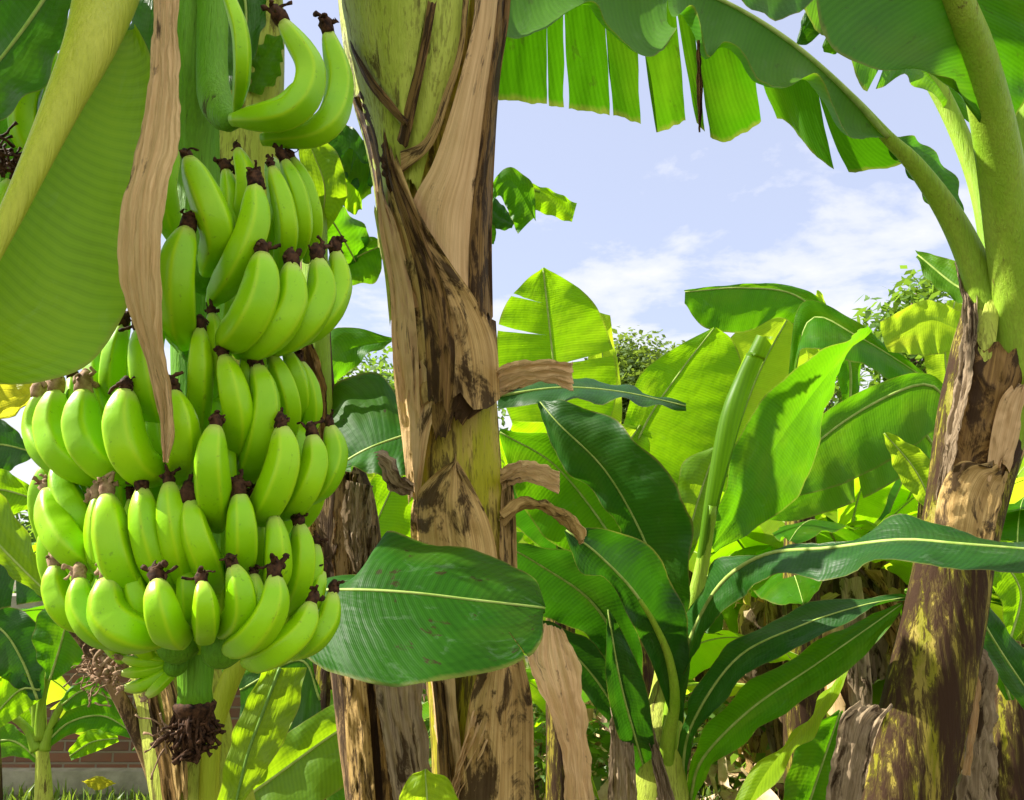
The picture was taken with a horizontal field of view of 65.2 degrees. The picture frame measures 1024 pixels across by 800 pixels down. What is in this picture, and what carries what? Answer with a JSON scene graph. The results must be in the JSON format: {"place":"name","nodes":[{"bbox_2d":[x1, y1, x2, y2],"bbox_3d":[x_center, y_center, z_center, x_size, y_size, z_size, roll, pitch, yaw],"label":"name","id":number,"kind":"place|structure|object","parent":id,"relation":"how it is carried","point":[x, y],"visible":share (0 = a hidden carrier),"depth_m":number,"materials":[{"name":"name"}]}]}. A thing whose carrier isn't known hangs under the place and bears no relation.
{"place":"outdoors","nodes":[
{"label":"outdoors","id":0,"kind":"place"},
{"bbox_2d":[3,580,777,799],"bbox_3d":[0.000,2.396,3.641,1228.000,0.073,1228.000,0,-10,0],"label":"ground","id":1,"kind":"structure","parent":0,"point":[103,796],"depth_m":5.50,"materials":[{"name":"green plant"}]},
{"bbox_2d":[0,419,42,799],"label":"banana plant","id":2,"kind":"object","parent":1,"relation":"on","point":[13,488],"visible":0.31,"depth_m":2.51,"materials":[{"name":"green plant"}]},
{"bbox_2d":[14,509,36,592],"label":"distant woodland","id":3,"kind":"object","parent":1,"relation":"on","point":[27,526],"visible":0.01,"depth_m":25.58,"materials":[{"name":"green plant"}]},
{"bbox_2d":[0,542,83,734],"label":"banana plant","id":4,"kind":"object","parent":1,"relation":"on","point":[57,690],"visible":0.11,"depth_m":5.16,"materials":[{"name":"yellow plant"}]},
{"bbox_2d":[0,607,129,799],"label":"banana plant","id":5,"kind":"object","parent":1,"relation":"on","point":[40,653],"visible":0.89,"depth_m":3.07,"materials":[{"name":"green plant"}]},
{"bbox_2d":[82,776,115,789],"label":"fallen leaf","id":6,"kind":"object","parent":1,"relation":"on","point":[98,783],"visible":1,"depth_m":5.06,"materials":[{"name":"yellow plant"}]},
{"bbox_2d":[2,593,316,794],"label":"brick wall","id":7,"kind":"structure","parent":1,"relation":"on","point":[119,764],"depth_m":5.64,"materials":[{"name":"brick"}]},
{"bbox_2d":[0,0,544,799],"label":"banana plant","id":8,"kind":"object","parent":1,"relation":"on","point":[82,208],"visible":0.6,"depth_m":0.86,"materials":[{"name":"green plant"}]},
{"bbox_2d":[0,52,57,203],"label":"banana bunch","id":9,"kind":"object","parent":8,"relation":"hanging from","point":[16,124],"visible":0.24,"depth_m":1.40,"materials":[{"name":"plant"}]},
{"bbox_2d":[21,0,353,779],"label":"banana bunch","id":10,"kind":"object","parent":8,"relation":"hanging from","point":[191,566],"visible":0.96,"depth_m":0.83,"materials":[{"name":"green food"}]},
{"bbox_2d":[239,473,412,799],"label":"banana plant","id":11,"kind":"object","parent":1,"relation":"on","point":[305,764],"visible":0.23,"depth_m":2.06,"materials":[{"name":"green plant"}]},
{"bbox_2d":[298,125,405,799],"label":"banana plant","id":12,"kind":"object","parent":1,"relation":"on","point":[367,424],"visible":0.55,"depth_m":1.88,"materials":[{"name":"green plant"}]},
{"bbox_2d":[132,532,598,799],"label":"banana plant","id":13,"kind":"object","parent":1,"relation":"on","point":[538,700],"visible":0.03,"depth_m":4.91,"materials":[{"name":"green plant"}]},
{"bbox_2d":[13,589,777,799],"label":"undergrowth","id":14,"kind":"object","parent":1,"relation":"on","point":[604,739],"visible":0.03,"depth_m":5.13,"materials":[{"name":"green plant"}]},
{"bbox_2d":[337,346,508,434],"bbox_3d":[-2.903,1.634,17.833,5.734,6.588,4.961,0,-10,0],"label":"tree","id":15,"kind":"object","parent":1,"relation":"on","point":[386,375],"visible":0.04,"depth_m":18.05,"materials":[{"name":"green plant"}]},
{"bbox_2d":[423,683,426,700],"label":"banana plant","id":16,"kind":"object","parent":1,"relation":"on","point":[425,688],"depth_m":8.06,"materials":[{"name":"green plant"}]},
{"bbox_2d":[399,769,458,799],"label":"banana plant","id":17,"kind":"object","parent":1,"relation":"on","point":[425,784],"visible":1,"depth_m":1.03,"materials":[{"name":"green plant"}]},
{"bbox_2d":[338,0,593,799],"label":"banana plant","id":18,"kind":"object","parent":1,"relation":"on","point":[426,74],"visible":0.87,"depth_m":1.43,"materials":[{"name":"brown plant"}]},
{"bbox_2d":[492,167,576,243],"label":"banana plant","id":19,"kind":"object","parent":1,"relation":"on","point":[524,198],"visible":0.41,"depth_m":2.77,"materials":[{"name":"green plant"}]},
{"bbox_2d":[499,435,609,735],"bbox_3d":[0.770,1.574,6.624,3.075,2.775,3.242,-7,-12,34],"label":"banana plant","id":20,"kind":"object","parent":1,"relation":"on","point":[526,539],"depth_m":6.32,"materials":[{"name":"green plant"}]},
{"bbox_2d":[497,268,685,799],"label":"banana plant","id":21,"kind":"object","parent":1,"relation":"on","point":[564,320],"visible":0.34,"depth_m":3.70,"materials":[{"name":"green plant"}]},
{"bbox_2d":[422,545,829,775],"bbox_3d":[0.779,1.583,4.601,2.879,2.188,2.538,9,-13,-41],"label":"banana plant","id":22,"kind":"object","parent":1,"relation":"on","point":[707,653],"visible":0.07,"depth_m":4.42,"materials":[{"name":"green plant"}]},
{"bbox_2d":[584,325,684,423],"bbox_3d":[4.012,1.849,23.995,5.433,8.313,5.063,0,-10,0],"label":"tree","id":23,"kind":"object","parent":1,"relation":"on","point":[635,363],"visible":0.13,"depth_m":23.50,"materials":[{"name":"green plant"}]},
{"bbox_2d":[531,543,765,733],"bbox_3d":[1.455,1.611,6.821,2.934,2.755,2.628,0,-10,0],"label":"banana plant","id":24,"kind":"object","parent":1,"relation":"on","point":[730,613],"depth_m":5.78,"materials":[{"name":"green plant"}]},
{"bbox_2d":[624,327,740,696],"bbox_3d":[0.654,0.995,3.109,0.629,2.673,0.495,0,-10,0],"label":"banana plant","id":25,"kind":"object","parent":1,"relation":"on","point":[697,374],"visible":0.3,"depth_m":3.36,"materials":[{"name":"green plant"}]},
{"bbox_2d":[691,551,723,692],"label":"banana plant","id":26,"kind":"object","parent":1,"relation":"on","point":[715,626],"visible":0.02,"depth_m":6.36,"materials":[{"name":"green plant"}]},
{"bbox_2d":[533,694,962,799],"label":"leaf litter","id":27,"kind":"object","parent":1,"relation":"on","point":[724,769],"visible":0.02,"depth_m":5.11,"materials":[{"name":"brown plant"}]},
{"bbox_2d":[689,491,821,799],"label":"banana plant","id":28,"kind":"object","parent":1,"relation":"on","point":[776,592],"visible":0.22,"depth_m":5.04,"materials":[{"name":"green plant"}]},
{"bbox_2d":[498,0,1023,799],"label":"banana plant","id":29,"kind":"object","parent":1,"relation":"on","point":[922,724],"visible":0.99,"depth_m":1.85,"materials":[{"name":"green plant"}]},
{"bbox_2d":[500,325,1023,799],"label":"banana plant","id":30,"kind":"object","parent":1,"relation":"on","point":[615,586],"visible":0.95,"depth_m":2.15,"materials":[{"name":"green plant"}]},
{"bbox_2d":[719,488,880,793],"bbox_3d":[1.566,1.439,5.725,2.772,2.708,2.390,-9,-14,43],"label":"banana plant","id":31,"kind":"object","parent":1,"relation":"on","point":[758,744],"visible":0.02,"depth_m":5.56,"materials":[{"name":"green plant"}]},
{"bbox_2d":[684,283,923,781],"bbox_3d":[1.503,0.908,4.104,1.134,3.192,0.837,0,-10,0],"label":"banana plant","id":32,"kind":"object","parent":1,"relation":"on","point":[800,326],"visible":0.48,"depth_m":4.33,"materials":[{"name":"green plant"}]},
{"bbox_2d":[823,368,874,412],"bbox_3d":[5.417,1.671,14.982,3.762,5.526,2.965,0,-10,0],"label":"tree","id":33,"kind":"object","parent":1,"relation":"on","point":[837,394],"visible":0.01,"depth_m":14.39,"materials":[{"name":"green plant"}]},
{"bbox_2d":[769,300,961,799],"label":"banana plant","id":34,"kind":"object","parent":1,"relation":"on","point":[876,437],"visible":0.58,"depth_m":3.05,"materials":[{"name":"green plant"}]},
{"bbox_2d":[747,477,999,715],"bbox_3d":[1.869,1.302,4.575,2.545,2.592,2.086,0,-10,0],"label":"banana plant","id":35,"kind":"object","parent":1,"relation":"on","point":[867,669],"visible":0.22,"depth_m":4.47,"materials":[{"name":"green plant"}]},
{"bbox_2d":[851,265,951,387],"bbox_3d":[4.258,0.861,8.438,1.781,4.864,1.495,0,-10,0],"label":"tree","id":36,"kind":"object","parent":1,"relation":"on","point":[928,291],"visible":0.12,"depth_m":8.71,"materials":[{"name":"green plant"}]},
{"bbox_2d":[820,517,1015,569],"bbox_3d":[3.183,1.545,7.280,2.571,3.052,2.788,-1,-10,8],"label":"banana plant","id":37,"kind":"object","parent":1,"relation":"on","point":[870,563],"visible":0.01,"depth_m":7.14,"materials":[{"name":"green plant"}]},
{"bbox_2d":[863,484,1023,651],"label":"banana plant","id":38,"kind":"object","parent":1,"relation":"on","point":[905,494],"visible":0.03,"depth_m":5.83,"materials":[{"name":"green plant"}]},
{"bbox_2d":[871,497,1023,704],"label":"banana plant","id":39,"kind":"object","parent":1,"relation":"on","point":[1013,529],"visible":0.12,"depth_m":4.59,"materials":[{"name":"green plant"}]},
{"bbox_2d":[886,477,1023,773],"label":"banana plant","id":40,"kind":"object","parent":1,"relation":"on","point":[1017,495],"depth_m":4.73,"materials":[{"name":"green plant"}]},
{"bbox_2d":[904,540,1023,799],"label":"banana plant","id":41,"kind":"object","parent":1,"relation":"on","point":[1003,648],"visible":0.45,"depth_m":2.68,"materials":[{"name":"green plant"}]},
{"bbox_2d":[1016,458,1023,477],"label":"banana plant","id":42,"kind":"object","parent":1,"relation":"on","point":[1020,472],"depth_m":6.79,"materials":[{"name":"green plant"}]},
{"bbox_2d":[2,0,976,521],"label":"sky","id":43,"kind":"structure","parent":0,"point":[658,216],"materials":[{"name":"blue"}]}
]}

